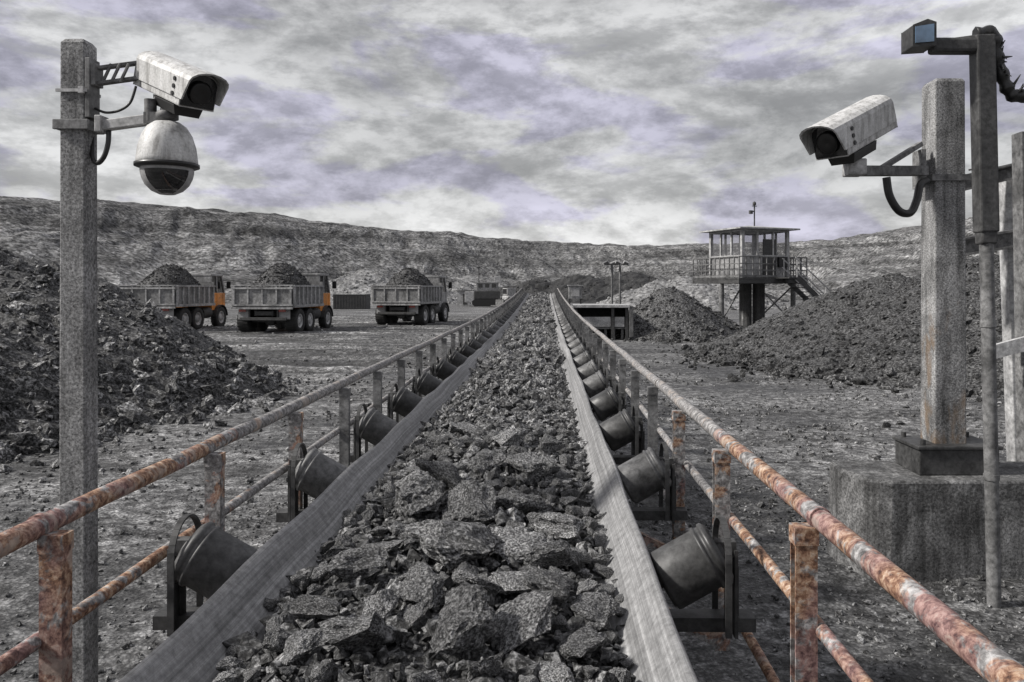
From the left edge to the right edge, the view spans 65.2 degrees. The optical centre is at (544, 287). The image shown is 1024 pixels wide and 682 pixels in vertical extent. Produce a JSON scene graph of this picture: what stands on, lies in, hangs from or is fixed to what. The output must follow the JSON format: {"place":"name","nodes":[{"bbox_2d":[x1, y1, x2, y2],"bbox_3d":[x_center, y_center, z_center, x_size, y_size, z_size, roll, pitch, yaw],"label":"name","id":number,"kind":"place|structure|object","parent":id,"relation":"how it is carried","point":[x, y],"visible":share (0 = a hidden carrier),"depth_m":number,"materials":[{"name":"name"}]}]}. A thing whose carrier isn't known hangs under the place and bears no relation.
{"place":"outdoors","nodes":[
{"label":"outdoors","id":0,"kind":"place"},
{"bbox_2d":[0,196,999,303],"bbox_3d":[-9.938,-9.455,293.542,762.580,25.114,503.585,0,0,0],"label":"hills","id":1,"kind":"structure","parent":0,"point":[137,243],"depth_m":175.58,"materials":[{"name":"stone"}]},
{"bbox_2d":[0,301,1023,681],"bbox_3d":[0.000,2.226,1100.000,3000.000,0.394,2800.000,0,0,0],"label":"ground","id":2,"kind":"structure","parent":0,"point":[20,571],"depth_m":9.09,"materials":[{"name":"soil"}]},
{"bbox_2d":[59,39,97,681],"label":"camera post","id":3,"kind":"object","parent":2,"relation":"on","point":[78,461],"visible":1,"depth_m":3.60,"materials":[{"name":"concrete"}]},
{"bbox_2d":[52,98,199,194],"bbox_3d":[-1.885,-0.632,3.600,0.644,0.431,0.272,0,0,0],"label":"dome camera","id":4,"kind":"object","parent":3,"relation":"attached to","point":[165,162],"visible":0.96,"depth_m":3.54,"materials":[{"name":"metal"}]},
{"bbox_2d":[144,168,188,192],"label":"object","id":5,"kind":"structure","parent":4,"relation":"in","point":[172,179],"depth_m":3.52,"materials":[{"name":"black glass"}]},
{"bbox_2d":[55,51,228,119],"bbox_3d":[-1.752,-0.927,3.623,0.826,0.339,0.346,0,0,19],"label":"surveillance camera","id":6,"kind":"object","parent":3,"relation":"attached to","point":[175,86],"visible":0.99,"depth_m":3.54,"materials":[{"name":"white metal"}]},
{"bbox_2d":[0,246,330,472],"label":"coal pile","id":7,"kind":"object","parent":2,"relation":"on","point":[157,366],"visible":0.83,"depth_m":14.10,"materials":[{"name":"stone"}]},
{"bbox_2d":[117,274,230,329],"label":"dump truck","id":8,"kind":"object","parent":2,"relation":"on","point":[194,306],"visible":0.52,"depth_m":41.17,"materials":[{"name":"metal"}]},
{"bbox_2d":[128,264,200,286],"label":"coal heap","id":9,"kind":"object","parent":8,"relation":"in","point":[170,274],"visible":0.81,"depth_m":40.58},
{"bbox_2d":[230,273,335,331],"bbox_3d":[-13.169,0.727,40.801,3.220,2.974,5.776,0,0,5],"label":"dump truck","id":10,"kind":"object","parent":2,"relation":"on","point":[295,308],"visible":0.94,"depth_m":38.51,"materials":[{"name":"metal"}]},
{"bbox_2d":[240,262,310,286],"bbox_3d":[-13.245,-0.575,39.933,2.860,1.384,3.760,0,0,5],"label":"coal heap","id":11,"kind":"object","parent":10,"relation":"in","point":[281,273],"visible":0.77,"depth_m":39.11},
{"bbox_2d":[332,294,369,308],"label":"storage container","id":12,"kind":"object","parent":2,"relation":"on","point":[351,301],"visible":0.98,"depth_m":82.90,"materials":[{"name":"metal"}]},
{"bbox_2d":[370,276,451,324],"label":"dump truck","id":13,"kind":"object","parent":2,"relation":"on","point":[423,304],"visible":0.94,"depth_m":46.88,"materials":[{"name":"metal"}]},
{"bbox_2d":[378,267,433,286],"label":"coal heap","id":14,"kind":"object","parent":13,"relation":"in","point":[408,276],"visible":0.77,"depth_m":47.55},
{"bbox_2d":[329,267,501,304],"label":"spoil heap","id":15,"kind":"object","parent":2,"relation":"on","point":[361,281],"visible":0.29,"depth_m":111.32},
{"bbox_2d":[118,291,755,681],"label":"belt conveyor","id":16,"kind":"object","parent":2,"relation":"on","point":[235,581],"visible":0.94,"depth_m":2.94,"materials":[{"name":"metal"}]},
{"bbox_2d":[216,656,243,672],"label":"coal lump","id":17,"kind":"object","parent":16,"relation":"on","point":[226,663],"visible":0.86,"depth_m":2.21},
{"bbox_2d":[0,288,522,681],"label":"handrail","id":18,"kind":"object","parent":16,"relation":"attached to","point":[51,638],"visible":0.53,"depth_m":2.72,"materials":[{"name":"metal"}]},
{"bbox_2d":[263,598,280,611],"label":"coal lump","id":19,"kind":"object","parent":16,"relation":"on","point":[269,605],"visible":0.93,"depth_m":2.65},
{"bbox_2d":[222,291,635,681],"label":"coal load","id":20,"kind":"object","parent":16,"relation":"on","point":[518,380],"visible":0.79,"depth_m":3.13},
{"bbox_2d":[212,669,237,681],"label":"coal lump","id":21,"kind":"object","parent":20,"relation":"on","point":[221,676],"visible":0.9,"depth_m":2.12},
{"bbox_2d":[225,643,236,657],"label":"coal lump","id":22,"kind":"object","parent":20,"relation":"on","point":[231,651],"visible":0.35,"depth_m":2.31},
{"bbox_2d":[243,666,262,681],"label":"coal lump","id":23,"kind":"object","parent":20,"relation":"on","point":[250,675],"visible":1,"depth_m":2.12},
{"bbox_2d":[261,627,289,652],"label":"coal lump","id":24,"kind":"object","parent":20,"relation":"on","point":[276,638],"visible":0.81,"depth_m":2.24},
{"bbox_2d":[266,613,287,631],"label":"coal lump","id":25,"kind":"object","parent":20,"relation":"on","point":[275,622],"visible":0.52,"depth_m":2.43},
{"bbox_2d":[279,665,296,676],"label":"coal lump","id":26,"kind":"object","parent":20,"relation":"on","point":[287,671],"visible":1,"depth_m":2.08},
{"bbox_2d":[289,574,310,590],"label":"coal lump","id":27,"kind":"object","parent":20,"relation":"on","point":[301,582],"visible":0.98,"depth_m":2.81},
{"bbox_2d":[282,628,324,664],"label":"coal lump","id":28,"kind":"object","parent":20,"relation":"on","point":[299,644],"visible":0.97,"depth_m":2.18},
{"bbox_2d":[288,594,340,621],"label":"coal lump","id":29,"kind":"object","parent":20,"relation":"on","point":[303,607],"visible":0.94,"depth_m":2.41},
{"bbox_2d":[306,584,324,595],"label":"coal lump","id":30,"kind":"object","parent":20,"relation":"on","point":[314,589],"visible":0.76,"depth_m":2.65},
{"bbox_2d":[310,560,328,580],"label":"coal lump","id":31,"kind":"object","parent":20,"relation":"on","point":[318,572],"visible":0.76,"depth_m":2.85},
{"bbox_2d":[309,659,336,681],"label":"coal lump","id":32,"kind":"object","parent":20,"relation":"on","point":[323,671],"visible":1,"depth_m":2.05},
{"bbox_2d":[320,540,334,552],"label":"coal lump","id":33,"kind":"object","parent":20,"relation":"on","point":[327,546],"visible":0.51,"depth_m":3.22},
{"bbox_2d":[321,546,350,563],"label":"coal lump","id":34,"kind":"object","parent":20,"relation":"on","point":[330,553],"visible":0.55,"depth_m":2.96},
{"bbox_2d":[335,533,355,547],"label":"coal lump","id":35,"kind":"object","parent":20,"relation":"on","point":[345,540],"visible":0.44,"depth_m":3.14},
{"bbox_2d":[343,517,356,527],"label":"coal lump","id":36,"kind":"object","parent":20,"relation":"on","point":[349,521],"visible":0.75,"depth_m":3.50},
{"bbox_2d":[318,611,385,649],"bbox_3d":[-0.504,0.943,2.198,0.164,0.094,0.203,-30,-32,34],"label":"coal lump","id":37,"kind":"object","parent":20,"relation":"on","point":[339,632],"visible":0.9,"depth_m":2.17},
{"bbox_2d":[346,527,360,537],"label":"coal lump","id":38,"kind":"object","parent":20,"relation":"on","point":[351,532],"visible":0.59,"depth_m":3.36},
{"bbox_2d":[324,547,387,581],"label":"coal lump","id":39,"kind":"object","parent":20,"relation":"on","point":[353,564],"visible":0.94,"depth_m":2.72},
{"bbox_2d":[361,508,374,518],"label":"coal lump","id":40,"kind":"object","parent":20,"relation":"on","point":[368,513],"visible":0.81,"depth_m":3.64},
{"bbox_2d":[366,526,388,536],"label":"coal lump","id":41,"kind":"object","parent":20,"relation":"on","point":[378,530],"visible":0.95,"depth_m":3.31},
{"bbox_2d":[362,588,398,621],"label":"coal lump","id":42,"kind":"object","parent":20,"relation":"on","point":[382,603],"visible":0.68,"depth_m":2.42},
{"bbox_2d":[361,539,405,553],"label":"coal lump","id":43,"kind":"object","parent":20,"relation":"on","point":[390,546],"visible":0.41,"depth_m":2.99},
{"bbox_2d":[381,481,395,493],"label":"coal lump","id":44,"kind":"object","parent":20,"relation":"on","point":[389,486],"visible":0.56,"depth_m":4.04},
{"bbox_2d":[390,521,405,534],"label":"coal lump","id":45,"kind":"object","parent":20,"relation":"on","point":[396,527],"visible":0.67,"depth_m":3.29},
{"bbox_2d":[404,602,424,629],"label":"coal lump","id":46,"kind":"object","parent":20,"relation":"on","point":[413,615],"visible":0.99,"depth_m":2.34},
{"bbox_2d":[399,562,433,579],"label":"coal lump","id":47,"kind":"object","parent":20,"relation":"on","point":[411,570],"visible":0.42,"depth_m":2.70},
{"bbox_2d":[409,436,425,449],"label":"coal lump","id":48,"kind":"object","parent":20,"relation":"on","point":[418,440],"visible":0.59,"depth_m":5.12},
{"bbox_2d":[394,564,444,608],"bbox_3d":[-0.390,0.952,2.546,0.187,0.067,0.159,6,28,34],"label":"coal lump","id":49,"kind":"object","parent":20,"relation":"on","point":[422,583],"visible":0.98,"depth_m":2.52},
{"bbox_2d":[394,469,445,515],"bbox_3d":[-0.574,0.937,3.552,0.288,0.188,0.342,-15,15,8],"label":"coal lump","id":50,"kind":"object","parent":20,"relation":"on","point":[417,491],"visible":0.99,"depth_m":3.49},
{"bbox_2d":[407,669,443,681],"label":"coal lump","id":51,"kind":"object","parent":20,"relation":"on","point":[433,675],"visible":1,"depth_m":1.96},
{"bbox_2d":[415,459,461,489],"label":"coal lump","id":52,"kind":"object","parent":20,"relation":"on","point":[447,473],"visible":0.73,"depth_m":3.92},
{"bbox_2d":[440,571,453,588],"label":"coal lump","id":53,"kind":"object","parent":20,"relation":"on","point":[448,580],"visible":0.55,"depth_m":2.68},
{"bbox_2d":[405,519,502,569],"bbox_3d":[-0.312,0.917,2.891,0.373,0.164,0.258,0,0,-15],"label":"coal lump","id":54,"kind":"object","parent":20,"relation":"on","point":[450,545],"visible":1,"depth_m":2.83,"materials":[{"name":"stone"}]},
{"bbox_2d":[448,421,477,435],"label":"coal lump","id":55,"kind":"object","parent":20,"relation":"on","point":[464,427],"visible":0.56,"depth_m":5.46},
{"bbox_2d":[430,582,498,659],"bbox_3d":[-0.245,0.922,2.200,0.202,0.102,0.238,-2,18,36],"label":"coal lump","id":56,"kind":"object","parent":20,"relation":"on","point":[467,619],"visible":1,"depth_m":2.17,"materials":[{"name":"stone"}]},
{"bbox_2d":[457,561,478,574],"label":"coal lump","id":57,"kind":"object","parent":20,"relation":"on","point":[469,567],"visible":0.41,"depth_m":2.74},
{"bbox_2d":[441,479,496,524],"bbox_3d":[-0.328,0.940,3.482,0.251,0.147,0.304,-5,25,-8],"label":"coal lump","id":58,"kind":"object","parent":20,"relation":"on","point":[472,500],"visible":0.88,"depth_m":3.43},
{"bbox_2d":[472,467,485,478],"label":"coal lump","id":59,"kind":"object","parent":20,"relation":"on","point":[480,471],"visible":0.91,"depth_m":4.13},
{"bbox_2d":[452,568,513,595],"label":"coal lump","id":60,"kind":"object","parent":20,"relation":"on","point":[460,576],"visible":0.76,"depth_m":2.54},
{"bbox_2d":[464,448,505,472],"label":"coal lump","id":61,"kind":"object","parent":20,"relation":"on","point":[486,459],"visible":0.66,"depth_m":4.31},
{"bbox_2d":[467,651,503,681],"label":"coal lump","id":62,"kind":"object","parent":20,"relation":"on","point":[491,665],"visible":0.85,"depth_m":2.02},
{"bbox_2d":[484,478,502,489],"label":"coal lump","id":63,"kind":"object","parent":20,"relation":"on","point":[496,483],"visible":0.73,"depth_m":3.95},
{"bbox_2d":[486,570,530,593],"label":"coal lump","id":64,"kind":"object","parent":20,"relation":"on","point":[510,581],"visible":0.66,"depth_m":2.57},
{"bbox_2d":[491,427,527,445],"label":"coal lump","id":65,"kind":"object","parent":20,"relation":"on","point":[510,436],"visible":0.98,"depth_m":4.94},
{"bbox_2d":[506,520,523,526],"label":"coal lump","id":66,"kind":"object","parent":20,"relation":"on","point":[513,523],"visible":0.4,"depth_m":3.30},
{"bbox_2d":[509,445,527,453],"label":"coal lump","id":67,"kind":"object","parent":20,"relation":"on","point":[516,449],"visible":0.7,"depth_m":4.73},
{"bbox_2d":[491,525,546,563],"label":"coal lump","id":68,"kind":"object","parent":20,"relation":"on","point":[518,543],"visible":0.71,"depth_m":3.00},
{"bbox_2d":[495,490,547,516],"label":"coal lump","id":69,"kind":"object","parent":20,"relation":"on","point":[526,504],"visible":0.81,"depth_m":3.58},
{"bbox_2d":[492,589,553,653],"bbox_3d":[-0.070,0.954,2.296,0.191,0.070,0.254,-18,14,39],"label":"coal lump","id":70,"kind":"object","parent":20,"relation":"on","point":[523,618],"visible":0.89,"depth_m":2.27,"materials":[{"name":"stone"}]},
{"bbox_2d":[519,675,538,681],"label":"coal lump","id":71,"kind":"object","parent":20,"relation":"on","point":[531,678],"visible":1,"depth_m":2.01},
{"bbox_2d":[507,452,555,481],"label":"coal lump","id":72,"kind":"object","parent":20,"relation":"on","point":[536,465],"visible":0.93,"depth_m":4.22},
{"bbox_2d":[526,512,541,523],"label":"coal lump","id":73,"kind":"object","parent":20,"relation":"on","point":[532,517],"visible":0.36,"depth_m":3.43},
{"bbox_2d":[521,564,573,614],"bbox_3d":[-0.003,0.973,2.589,0.178,0.114,0.186,0,0,10],"label":"coal lump","id":74,"kind":"object","parent":20,"relation":"on","point":[536,579],"visible":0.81,"depth_m":2.53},
{"bbox_2d":[542,486,555,499],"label":"coal lump","id":75,"kind":"object","parent":20,"relation":"on","point":[547,491],"visible":0.76,"depth_m":3.90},
{"bbox_2d":[524,538,577,568],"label":"coal lump","id":76,"kind":"object","parent":20,"relation":"on","point":[547,555],"visible":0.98,"depth_m":2.88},
{"bbox_2d":[538,438,565,454],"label":"coal lump","id":77,"kind":"object","parent":20,"relation":"on","point":[549,445],"visible":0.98,"depth_m":4.93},
{"bbox_2d":[538,660,574,681],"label":"coal lump","id":78,"kind":"object","parent":20,"relation":"on","point":[554,671],"visible":0.91,"depth_m":2.04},
{"bbox_2d":[529,511,585,539],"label":"coal lump","id":79,"kind":"object","parent":20,"relation":"on","point":[556,525],"visible":0.98,"depth_m":3.27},
{"bbox_2d":[549,613,572,634],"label":"coal lump","id":80,"kind":"object","parent":20,"relation":"on","point":[559,621],"visible":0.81,"depth_m":2.36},
{"bbox_2d":[548,566,575,578],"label":"coal lump","id":81,"kind":"object","parent":20,"relation":"on","point":[571,575],"visible":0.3,"depth_m":2.75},
{"bbox_2d":[554,470,570,478],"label":"coal lump","id":82,"kind":"object","parent":20,"relation":"on","point":[564,474],"visible":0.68,"depth_m":4.29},
{"bbox_2d":[559,454,570,467],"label":"coal lump","id":83,"kind":"object","parent":20,"relation":"on","point":[564,460],"visible":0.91,"depth_m":4.67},
{"bbox_2d":[559,496,578,505],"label":"coal lump","id":84,"kind":"object","parent":20,"relation":"on","point":[566,500],"visible":1,"depth_m":3.84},
{"bbox_2d":[560,489,579,496],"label":"coal lump","id":85,"kind":"object","parent":20,"relation":"on","point":[572,492],"visible":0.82,"depth_m":3.96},
{"bbox_2d":[565,505,583,518],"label":"coal lump","id":86,"kind":"object","parent":20,"relation":"on","point":[574,511],"visible":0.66,"depth_m":3.62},
{"bbox_2d":[570,547,590,563],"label":"coal lump","id":87,"kind":"object","parent":20,"relation":"on","point":[583,556],"visible":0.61,"depth_m":3.04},
{"bbox_2d":[556,624,605,661],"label":"coal lump","id":88,"kind":"object","parent":20,"relation":"on","point":[582,641],"visible":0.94,"depth_m":2.22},
{"bbox_2d":[576,578,597,595],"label":"coal lump","id":89,"kind":"object","parent":20,"relation":"on","point":[588,584],"visible":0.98,"depth_m":2.72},
{"bbox_2d":[582,516,598,528],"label":"coal lump","id":90,"kind":"object","parent":20,"relation":"on","point":[592,523],"visible":0.85,"depth_m":3.53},
{"bbox_2d":[583,665,599,679],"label":"coal lump","id":91,"kind":"object","parent":20,"relation":"on","point":[590,670],"visible":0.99,"depth_m":2.13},
{"bbox_2d":[568,591,618,629],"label":"coal lump","id":92,"kind":"object","parent":20,"relation":"on","point":[596,610],"visible":0.88,"depth_m":2.51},
{"bbox_2d":[592,563,612,578],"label":"coal lump","id":93,"kind":"object","parent":20,"relation":"on","point":[603,571],"visible":0.96,"depth_m":2.95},
{"bbox_2d":[592,554,612,564],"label":"coal lump","id":94,"kind":"object","parent":20,"relation":"on","point":[602,559],"visible":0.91,"depth_m":3.06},
{"bbox_2d":[597,583,615,597],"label":"coal lump","id":95,"kind":"object","parent":20,"relation":"on","point":[609,589],"visible":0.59,"depth_m":2.76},
{"bbox_2d":[609,667,630,681],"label":"coal lump","id":96,"kind":"object","parent":20,"relation":"on","point":[622,675],"visible":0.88,"depth_m":2.12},
{"bbox_2d":[594,534,607,546],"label":"coal lump","id":97,"kind":"object","parent":16,"relation":"on","point":[600,540],"visible":0.86,"depth_m":3.33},
{"bbox_2d":[556,288,1023,681],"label":"handrail","id":98,"kind":"object","parent":16,"relation":"attached to","point":[984,657],"visible":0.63,"depth_m":2.29,"materials":[{"name":"metal"}]},
{"bbox_2d":[456,290,471,305],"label":"site hut","id":99,"kind":"object","parent":2,"relation":"on","point":[460,297],"visible":0.86,"depth_m":98.25,"materials":[{"name":"metal"}]},
{"bbox_2d":[465,267,500,305],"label":"mining machine","id":100,"kind":"object","parent":2,"relation":"on","point":[486,294],"visible":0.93,"depth_m":94.89,"materials":[{"name":"metal"}]},
{"bbox_2d":[491,288,515,306],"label":"wheel loader","id":101,"kind":"object","parent":2,"relation":"on","point":[508,293],"visible":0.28,"depth_m":89.29,"materials":[{"name":"metal"}]},
{"bbox_2d":[567,285,582,303],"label":"control cabinet","id":102,"kind":"object","parent":2,"relation":"on","point":[574,291],"visible":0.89,"depth_m":43.20,"materials":[{"name":"metal"}]},
{"bbox_2d":[572,304,632,339],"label":"loading shed","id":103,"kind":"structure","parent":2,"relation":"on","point":[602,318],"depth_m":33.83,"materials":[{"name":"metal"}]},
{"bbox_2d":[602,260,621,303],"bbox_3d":[3.192,0.496,37.950,0.924,3.608,0.241,0,0,0],"label":"floodlight mast","id":104,"kind":"object","parent":2,"relation":"on","point":[617,262],"visible":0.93,"depth_m":37.95,"materials":[{"name":"metal"}]},
{"bbox_2d":[610,260,629,303],"bbox_3d":[3.600,0.496,38.249,0.924,3.608,0.241,0,0,0],"label":"floodlight mast","id":105,"kind":"object","parent":2,"relation":"on","point":[624,263],"visible":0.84,"depth_m":38.25,"materials":[{"name":"metal"}]},
{"bbox_2d":[498,271,788,302],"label":"spoil heap","id":106,"kind":"object","parent":2,"relation":"on","point":[594,290],"visible":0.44,"depth_m":124.61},
{"bbox_2d":[598,286,743,342],"bbox_3d":[6.142,1.248,36.479,8.684,2.657,8.220,0,0,0],"label":"coal pile","id":107,"kind":"object","parent":2,"relation":"on","point":[670,314],"visible":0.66,"depth_m":34.65,"materials":[{"name":"stone"}]},
{"bbox_2d":[571,276,789,309],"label":"spoil heap","id":108,"kind":"object","parent":2,"relation":"on","point":[706,295],"visible":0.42,"depth_m":84.74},
{"bbox_2d":[692,201,830,327],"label":"watchtower","id":109,"kind":"structure","parent":2,"relation":"on","point":[754,273],"depth_m":40.77,"materials":[{"name":"metal"}]},
{"bbox_2d":[763,239,775,274],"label":"door","id":110,"kind":"structure","parent":109,"relation":"in","point":[767,243],"depth_m":40.56,"materials":[{"name":"metal"}]},
{"bbox_2d":[654,254,1003,401],"bbox_3d":[16.924,0.071,23.940,26.356,5.058,28.130,0,0,0],"label":"coal pile","id":111,"kind":"object","parent":2,"relation":"on","point":[865,332],"visible":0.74,"depth_m":22.23,"materials":[{"name":"stone"}]},
{"bbox_2d":[827,461,1023,582],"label":"concrete block","id":112,"kind":"structure","parent":2,"relation":"on","point":[923,528],"depth_m":6.03,"materials":[{"name":"concrete"}]},
{"bbox_2d":[892,78,1002,474],"bbox_3d":[3.220,-0.101,6.430,0.660,3.118,0.480,0,0,0],"label":"camera post","id":113,"kind":"object","parent":112,"relation":"on","point":[944,443],"visible":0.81,"depth_m":6.31,"materials":[{"name":"concrete"}]},
{"bbox_2d":[799,95,929,216],"bbox_3d":[2.437,-1.006,6.046,1.404,0.939,0.356,0,0,-34],"label":"surveillance camera","id":114,"kind":"object","parent":113,"relation":"attached to","point":[847,137],"visible":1,"depth_m":5.87,"materials":[{"name":"white metal"}]},
{"bbox_2d":[901,19,1023,607],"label":"lamp pole","id":115,"kind":"object","parent":2,"relation":"on","point":[982,47],"visible":0.98,"depth_m":5.46,"materials":[{"name":"metal"}]},
{"bbox_2d":[965,131,1023,460],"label":"steel gantry","id":116,"kind":"object","parent":2,"relation":"on","point":[1009,245],"visible":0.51,"depth_m":7.45,"materials":[{"name":"metal"}]},
{"bbox_2d":[0,0,1023,245],"label":"sky","id":117,"kind":"structure","parent":0,"point":[621,122],"materials":[{"name":"grey"}]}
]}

